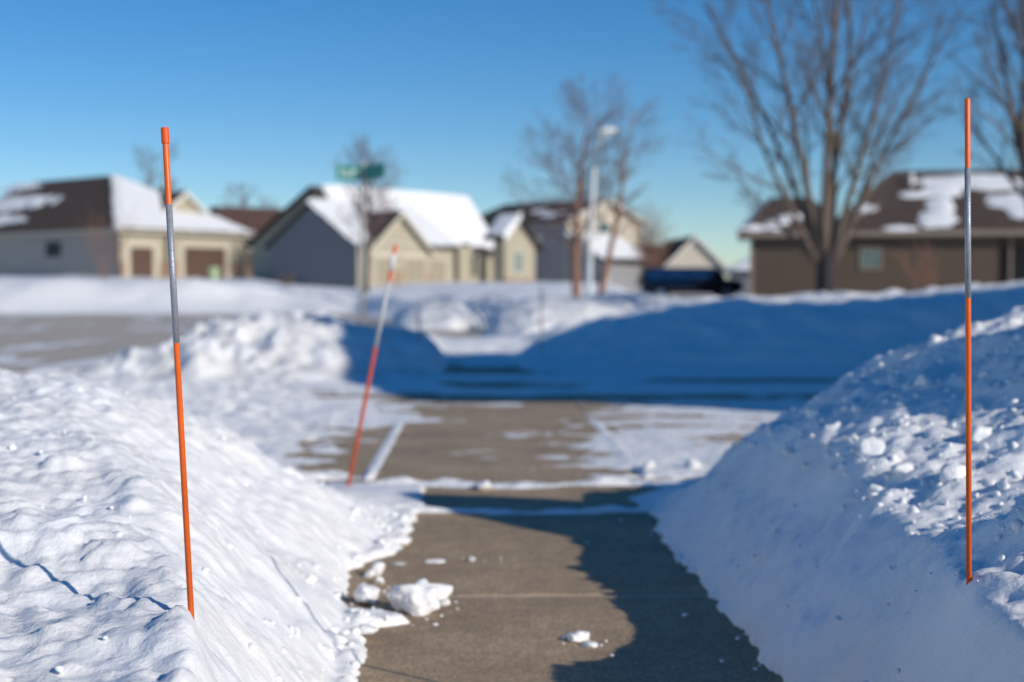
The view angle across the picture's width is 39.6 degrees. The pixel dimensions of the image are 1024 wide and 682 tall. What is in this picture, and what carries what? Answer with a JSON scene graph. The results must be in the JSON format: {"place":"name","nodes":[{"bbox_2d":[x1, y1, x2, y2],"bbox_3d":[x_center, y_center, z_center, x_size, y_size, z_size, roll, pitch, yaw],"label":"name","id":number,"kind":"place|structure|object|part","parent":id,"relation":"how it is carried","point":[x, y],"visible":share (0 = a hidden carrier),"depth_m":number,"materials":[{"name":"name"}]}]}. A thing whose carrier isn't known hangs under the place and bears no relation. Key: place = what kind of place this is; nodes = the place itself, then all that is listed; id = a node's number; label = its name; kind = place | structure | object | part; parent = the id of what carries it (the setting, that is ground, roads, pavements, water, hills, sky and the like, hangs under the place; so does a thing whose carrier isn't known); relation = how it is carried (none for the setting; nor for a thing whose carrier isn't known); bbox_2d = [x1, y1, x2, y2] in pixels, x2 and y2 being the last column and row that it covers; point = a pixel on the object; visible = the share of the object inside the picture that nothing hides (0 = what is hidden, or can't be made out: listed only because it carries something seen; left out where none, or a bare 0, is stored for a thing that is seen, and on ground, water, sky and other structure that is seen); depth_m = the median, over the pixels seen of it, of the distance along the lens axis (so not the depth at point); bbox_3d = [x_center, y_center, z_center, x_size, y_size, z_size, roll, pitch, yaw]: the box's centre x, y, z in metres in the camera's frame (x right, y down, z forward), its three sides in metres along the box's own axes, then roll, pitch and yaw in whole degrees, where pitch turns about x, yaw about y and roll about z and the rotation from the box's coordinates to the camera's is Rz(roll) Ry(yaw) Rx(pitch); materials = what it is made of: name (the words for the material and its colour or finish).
{"place":"outdoors","nodes":[
{"label":"outdoors","id":0,"kind":"place"},
{"bbox_2d":[0,313,484,373],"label":"road","id":1,"kind":"structure","parent":0,"point":[116,331],"depth_m":33.15,"materials":[{"name":"grey asphalt"}]},
{"bbox_2d":[0,314,450,373],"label":"snow cover","id":2,"kind":"object","parent":1,"relation":"on","point":[3,359],"visible":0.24,"depth_m":24.86,"materials":[{"name":"white snow"}]},
{"bbox_2d":[75,309,446,383],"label":"snow bank","id":3,"kind":"structure","parent":2,"relation":"on","point":[317,345],"depth_m":13.45,"materials":[{"name":"white snow"}]},
{"bbox_2d":[389,295,486,329],"bbox_3d":[-2.037,-0.808,38.954,2.790,0.930,5.460,0,2,-2],"label":"snow pile","id":4,"kind":"object","parent":1,"relation":"on","point":[441,312],"visible":0.96,"depth_m":37.18,"materials":[{"name":"white snow"}]},
{"bbox_2d":[481,307,574,336],"bbox_3d":[0.507,-0.365,28.968,2.338,0.655,3.660,0,2,-2],"label":"snow pile","id":5,"kind":"object","parent":1,"relation":"on","point":[524,322],"visible":0.71,"depth_m":28.01,"materials":[{"name":"white snow"}]},
{"bbox_2d":[209,206,282,275],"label":"house","id":6,"kind":"structure","parent":0,"point":[251,219],"depth_m":131.51,"materials":[{"name":"stone"}]},
{"bbox_2d":[0,275,872,324],"bbox_3d":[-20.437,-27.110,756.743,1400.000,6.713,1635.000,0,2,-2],"label":"ground","id":7,"kind":"structure","parent":0,"point":[72,294],"depth_m":69.38,"materials":[{"name":"white snow"}]},
{"bbox_2d":[72,203,138,278],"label":"bare shrub","id":8,"kind":"object","parent":7,"relation":"on","point":[106,248],"visible":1,"depth_m":91.38,"materials":[{"name":"red plant"}]},
{"bbox_2d":[0,175,255,277],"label":"house","id":9,"kind":"structure","parent":7,"relation":"on","point":[40,235],"depth_m":110.24,"materials":[{"name":"grey"}]},
{"bbox_2d":[124,240,158,277],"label":"garage door","id":10,"kind":"structure","parent":9,"relation":"in","point":[141,258],"depth_m":105.55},
{"bbox_2d":[178,240,229,277],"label":"garage door","id":11,"kind":"structure","parent":9,"relation":"in","point":[195,257],"depth_m":109.99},
{"bbox_2d":[131,140,178,190],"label":"bare tree","id":12,"kind":"object","parent":7,"relation":"on","point":[152,176],"visible":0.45,"depth_m":139.08,"materials":[{"name":"grey plant"}]},
{"bbox_2d":[0,369,425,681],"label":"snow bank","id":13,"kind":"structure","parent":7,"relation":"on","point":[93,586],"depth_m":2.91,"materials":[{"name":"white snow"}]},
{"bbox_2d":[161,127,194,619],"bbox_3d":[-0.506,0.140,2.173,0.054,0.928,0.012,0,2,-2],"label":"driveway marker","id":14,"kind":"object","parent":13,"relation":"on","point":[165,141],"visible":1,"depth_m":2.17,"materials":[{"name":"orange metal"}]},
{"bbox_2d":[324,630,347,646],"bbox_3d":[-0.393,0.657,3.140,0.063,0.037,0.033,0,2,-2],"label":"snow chunk","id":15,"kind":"object","parent":13,"relation":"on","point":[336,639],"visible":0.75,"depth_m":3.13,"materials":[{"name":"white snow"}]},
{"bbox_2d":[359,623,378,633],"bbox_3d":[-0.332,0.667,3.295,0.046,0.024,0.048,0,2,-2],"label":"snow chunk","id":16,"kind":"object","parent":13,"relation":"on","point":[364,628],"visible":0.96,"depth_m":3.28,"materials":[{"name":"white snow"}]},
{"bbox_2d":[347,244,397,485],"bbox_3d":[-0.587,0.160,5.845,0.237,1.113,0.017,0,2,-2],"label":"driveway marker","id":17,"kind":"object","parent":13,"relation":"on","point":[387,287],"visible":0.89,"depth_m":5.84,"materials":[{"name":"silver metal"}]},
{"bbox_2d":[208,267,219,279],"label":"garden bin","id":18,"kind":"object","parent":7,"relation":"on","point":[213,273],"visible":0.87,"depth_m":97.10,"materials":[{"name":"green plastic"}]},
{"bbox_2d":[217,182,256,207],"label":"bare tree","id":19,"kind":"object","parent":7,"relation":"on","point":[244,199],"visible":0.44,"depth_m":163.20,"materials":[{"name":"grey plant"}]},
{"bbox_2d":[234,221,266,277],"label":"bare shrub","id":20,"kind":"object","parent":7,"relation":"on","point":[250,263],"visible":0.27,"depth_m":111.48,"materials":[{"name":"grey plant"}]},
{"bbox_2d":[255,194,283,208],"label":"bare tree","id":21,"kind":"object","parent":7,"relation":"on","point":[266,201],"visible":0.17,"depth_m":159.29,"materials":[{"name":"grey plant"}]},
{"bbox_2d":[274,272,298,285],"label":"bare shrub","id":22,"kind":"object","parent":7,"relation":"on","point":[289,282],"visible":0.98,"depth_m":83.52,"materials":[{"name":"beige plant"}]},
{"bbox_2d":[336,163,384,324],"bbox_3d":[-1.988,-0.960,19.760,0.912,3.053,0.354,1,2,37],"label":"street sign","id":23,"kind":"object","parent":7,"relation":"on","point":[362,172],"visible":0.94,"depth_m":19.87,"materials":[{"name":"metal"}]},
{"bbox_2d":[329,132,408,292],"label":"bare tree","id":24,"kind":"object","parent":7,"relation":"on","point":[367,241],"visible":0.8,"depth_m":71.45,"materials":[{"name":"brown plant"}]},
{"bbox_2d":[244,184,544,288],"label":"house","id":25,"kind":"structure","parent":7,"relation":"on","point":[434,237],"depth_m":95.29,"materials":[{"name":"stone"}]},
{"bbox_2d":[373,255,392,286],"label":"garage door","id":26,"kind":"structure","parent":25,"relation":"in","point":[381,264],"depth_m":90.56,"materials":[{"name":"beige"}]},
{"bbox_2d":[402,256,426,283],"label":"garage door","id":27,"kind":"structure","parent":25,"relation":"in","point":[414,268],"depth_m":92.87,"materials":[{"name":"beige"}]},
{"bbox_2d":[427,257,446,282],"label":"garage door","id":28,"kind":"structure","parent":25,"relation":"in","point":[437,267],"depth_m":95.14,"materials":[{"name":"beige"}]},
{"bbox_2d":[470,255,477,277],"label":"window","id":29,"kind":"structure","parent":25,"relation":"in","point":[473,258],"depth_m":97.92,"materials":[{"name":"beige glass"}]},
{"bbox_2d":[514,250,522,273],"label":"window","id":30,"kind":"structure","parent":25,"relation":"in","point":[518,255],"depth_m":97.92,"materials":[{"name":"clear glass"}]},
{"bbox_2d":[465,295,519,318],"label":"snow pile","id":31,"kind":"object","parent":7,"relation":"on","point":[485,306],"visible":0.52,"depth_m":41.72,"materials":[{"name":"white snow"}]},
{"bbox_2d":[480,296,643,322],"bbox_3d":[1.512,-0.813,36.047,4.720,0.670,4.720,0,2,-2],"label":"snow pile","id":32,"kind":"object","parent":7,"relation":"on","point":[584,307],"visible":0.64,"depth_m":34.81,"materials":[{"name":"white snow"}]},
{"bbox_2d":[480,198,653,291],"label":"house","id":33,"kind":"structure","parent":7,"relation":"on","point":[553,261],"depth_m":106.08,"materials":[{"name":"grey"}]},
{"bbox_2d":[596,222,609,233],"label":"window","id":34,"kind":"structure","parent":33,"relation":"in","point":[603,227],"depth_m":108.21,"materials":[{"name":"white glass"}]},
{"bbox_2d":[607,264,642,286],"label":"garage door","id":35,"kind":"structure","parent":33,"relation":"in","point":[619,275],"depth_m":105.11,"materials":[{"name":"white"}]},
{"bbox_2d":[497,70,663,296],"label":"bare tree","id":36,"kind":"object","parent":7,"relation":"on","point":[576,226],"visible":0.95,"depth_m":45.03,"materials":[{"name":"red plant"}]},
{"bbox_2d":[583,127,616,295],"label":"street lamp","id":37,"kind":"object","parent":7,"relation":"on","point":[587,248],"visible":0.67,"depth_m":40.92,"materials":[{"name":"metal"}]},
{"bbox_2d":[570,83,666,293],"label":"bare tree","id":38,"kind":"object","parent":7,"relation":"on","point":[605,272],"visible":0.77,"depth_m":45.94,"materials":[{"name":"red plant"}]},
{"bbox_2d":[581,292,684,308],"bbox_3d":[3.130,-0.989,38.046,5.807,0.657,4.960,0,2,-2],"label":"snow pile","id":39,"kind":"object","parent":7,"relation":"on","point":[644,300],"visible":0.36,"depth_m":36.85,"materials":[{"name":"white snow"}]},
{"bbox_2d":[625,195,676,267],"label":"bare shrub","id":40,"kind":"object","parent":7,"relation":"on","point":[646,256],"visible":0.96,"depth_m":87.93,"materials":[{"name":"red plant"}]},
{"bbox_2d":[632,235,727,298],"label":"house","id":41,"kind":"structure","parent":7,"relation":"on","point":[695,251],"depth_m":105.43,"materials":[{"name":"beige"}]},
{"bbox_2d":[672,294,712,295],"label":"garage door","id":42,"kind":"structure","parent":41,"relation":"in","point":[672,294],"depth_m":105.36,"materials":[{"name":"white"}]},
{"bbox_2d":[637,268,743,297],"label":"parked car","id":43,"kind":"object","parent":7,"relation":"on","point":[667,281],"visible":0.84,"depth_m":68.23,"materials":[{"name":"black paint"}]},
{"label":"side window","id":44,"kind":"part","parent":43,"relation":"part of","materials":[{"name":"blue glass"}]},
{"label":"side window","id":45,"kind":"part","parent":43,"relation":"part of","materials":[{"name":"blue glass"}]},
{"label":"side window","id":46,"kind":"part","parent":43,"relation":"part of","materials":[{"name":"blue glass"}]},
{"bbox_2d":[722,256,749,295],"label":"house","id":47,"kind":"structure","parent":7,"relation":"on","point":[739,271],"depth_m":92.21,"materials":[{"name":"stone"}]},
{"bbox_2d":[484,281,1023,373],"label":"snow bank","id":48,"kind":"structure","parent":7,"relation":"on","point":[823,332],"depth_m":15.98,"materials":[{"name":"white snow"}]},
{"bbox_2d":[541,287,541,352],"bbox_3d":[0.341,-0.128,16.520,0.018,0.996,0.018,0,2,-2],"label":"driveway marker","id":49,"kind":"object","parent":48,"relation":"on","point":[541,319],"visible":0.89,"depth_m":16.51,"materials":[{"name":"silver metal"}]},
{"bbox_2d":[629,306,1023,681],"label":"snow bank","id":50,"kind":"structure","parent":7,"relation":"on","point":[821,537],"depth_m":3.33,"materials":[{"name":"white snow"}]},
{"bbox_2d":[965,98,971,585],"bbox_3d":[0.708,0.100,2.204,0.022,0.947,0.009,0,2,-2],"label":"driveway marker","id":51,"kind":"object","parent":50,"relation":"in","point":[968,346],"visible":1,"depth_m":2.20,"materials":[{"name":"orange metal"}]},
{"bbox_2d":[650,0,1012,292],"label":"bare tree","id":52,"kind":"object","parent":7,"relation":"on","point":[825,245],"visible":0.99,"depth_m":32.14,"materials":[{"name":"beige plant"}]},
{"bbox_2d":[736,169,1023,296],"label":"house","id":53,"kind":"structure","parent":7,"relation":"on","point":[930,209],"depth_m":60.77,"materials":[{"name":"brown"}]},
{"bbox_2d":[859,247,882,269],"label":"window","id":54,"kind":"structure","parent":53,"relation":"in","point":[870,258],"depth_m":60.26,"materials":[{"name":"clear glass"}]},
{"bbox_2d":[1002,249,1023,283],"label":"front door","id":55,"kind":"structure","parent":53,"relation":"in","point":[1017,254],"depth_m":61.28,"materials":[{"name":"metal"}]},
{"bbox_2d":[890,240,942,290],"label":"bare shrub","id":56,"kind":"object","parent":7,"relation":"on","point":[926,284],"visible":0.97,"depth_m":56.37,"materials":[{"name":"red plant"}]},
{"bbox_2d":[925,0,1023,198],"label":"bare tree","id":57,"kind":"object","parent":7,"relation":"on","point":[1017,125],"visible":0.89,"depth_m":32.02,"materials":[{"name":"beige plant"}]},
{"bbox_2d":[134,378,839,488],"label":"driveway","id":58,"kind":"structure","parent":0,"point":[422,451],"depth_m":8.15,"materials":[{"name":"concrete"}]},
{"bbox_2d":[19,368,846,514],"bbox_3d":[2.037,0.443,9.802,13.400,0.096,9.152,0,2,-2],"label":"snow cover","id":59,"kind":"object","parent":58,"relation":"on","point":[271,419],"visible":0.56,"depth_m":9.42,"materials":[{"name":"white snow"}]},
{"bbox_2d":[643,460,654,467],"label":"snow chunk","id":60,"kind":"object","parent":59,"relation":"on","point":[648,464],"visible":1,"depth_m":6.53,"materials":[{"name":"white snow"}]},
{"bbox_2d":[684,458,700,467],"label":"snow chunk","id":61,"kind":"object","parent":59,"relation":"on","point":[691,463],"visible":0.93,"depth_m":6.48,"materials":[{"name":"white snow"}]},
{"bbox_2d":[0,0,1023,278],"label":"sky","id":62,"kind":"structure","parent":0,"point":[265,94],"materials":[{"name":"blue"}]},
{"bbox_2d":[341,362,783,681],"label":"sidewalk","id":63,"kind":"structure","parent":0,"point":[519,639],"depth_m":3.71,"materials":[{"name":"concrete"}]},
{"bbox_2d":[353,582,379,604],"bbox_3d":[-0.377,0.659,3.689,0.067,0.062,0.083,0,2,-2],"label":"snow chunk","id":64,"kind":"object","parent":63,"relation":"on","point":[364,592],"visible":0.99,"depth_m":3.66,"materials":[{"name":"white snow"}]},
{"bbox_2d":[364,570,374,577],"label":"snow chunk","id":65,"kind":"object","parent":63,"relation":"on","point":[369,574],"visible":1,"depth_m":4.02,"materials":[{"name":"white snow"}]},
{"bbox_2d":[371,561,384,575],"bbox_3d":[-0.383,0.651,4.050,0.034,0.047,0.042,1,2,33],"label":"snow chunk","id":66,"kind":"object","parent":63,"relation":"on","point":[378,568],"visible":0.95,"depth_m":4.04,"materials":[{"name":"white snow"}]},
{"bbox_2d":[375,576,383,583],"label":"snow chunk","id":67,"kind":"object","parent":63,"relation":"on","point":[379,580],"visible":1,"depth_m":3.93,"materials":[{"name":"white snow"}]},
{"bbox_2d":[392,562,406,564],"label":"snow chunk","id":68,"kind":"object","parent":63,"relation":"on","point":[399,563],"visible":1,"depth_m":4.21,"materials":[{"name":"white snow"}]},
{"bbox_2d":[393,532,411,545],"bbox_3d":[-0.362,0.636,4.546,0.076,0.041,0.082,1,2,20],"label":"snow chunk","id":69,"kind":"object","parent":63,"relation":"on","point":[402,539],"visible":0.8,"depth_m":4.53,"materials":[{"name":"white snow"}]},
{"bbox_2d":[389,578,439,615],"bbox_3d":[-0.246,0.649,3.579,0.124,0.096,0.099,-1,2,-17],"label":"snow chunk","id":70,"kind":"object","parent":63,"relation":"on","point":[419,597],"visible":0.98,"depth_m":3.55,"materials":[{"name":"white snow"}]},
{"bbox_2d":[424,559,444,562],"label":"snow chunk","id":71,"kind":"object","parent":63,"relation":"on","point":[435,561],"visible":1,"depth_m":4.24,"materials":[{"name":"white snow"}]},
{"bbox_2d":[431,583,452,599],"bbox_3d":[-0.208,0.659,3.741,0.108,0.047,0.053,-1,2,-22],"label":"snow chunk","id":72,"kind":"object","parent":63,"relation":"on","point":[444,592],"visible":0.37,"depth_m":3.74,"materials":[{"name":"white snow"}]},
{"bbox_2d":[440,599,449,605],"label":"snow chunk","id":73,"kind":"object","parent":63,"relation":"on","point":[445,602],"visible":0.98,"depth_m":3.66,"materials":[{"name":"white snow"}]},
{"bbox_2d":[473,480,491,489],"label":"snow chunk","id":74,"kind":"object","parent":63,"relation":"on","point":[484,485],"visible":1,"depth_m":5.83,"materials":[{"name":"white snow"}]},
{"bbox_2d":[438,337,552,373],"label":"trodden snow","id":75,"kind":"structure","parent":63,"relation":"on","point":[486,352],"depth_m":18.41,"materials":[{"name":"white snow"}]},
{"bbox_2d":[345,514,708,596],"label":"sidewalk joint sand","id":76,"kind":"structure","parent":63,"relation":"on","point":[551,595],"depth_m":3.79,"materials":[{"name":"sand"}]},
{"bbox_2d":[565,630,589,641],"bbox_3d":[0.152,0.684,3.294,0.062,0.030,0.066,0,2,-2],"label":"snow chunk","id":77,"kind":"object","parent":63,"relation":"on","point":[580,636],"visible":0.99,"depth_m":3.28,"materials":[{"name":"white snow"}]},
{"bbox_2d":[582,641,597,647],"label":"snow chunk","id":78,"kind":"object","parent":63,"relation":"on","point":[589,644],"visible":1,"depth_m":3.23,"materials":[{"name":"white snow"}]}
]}

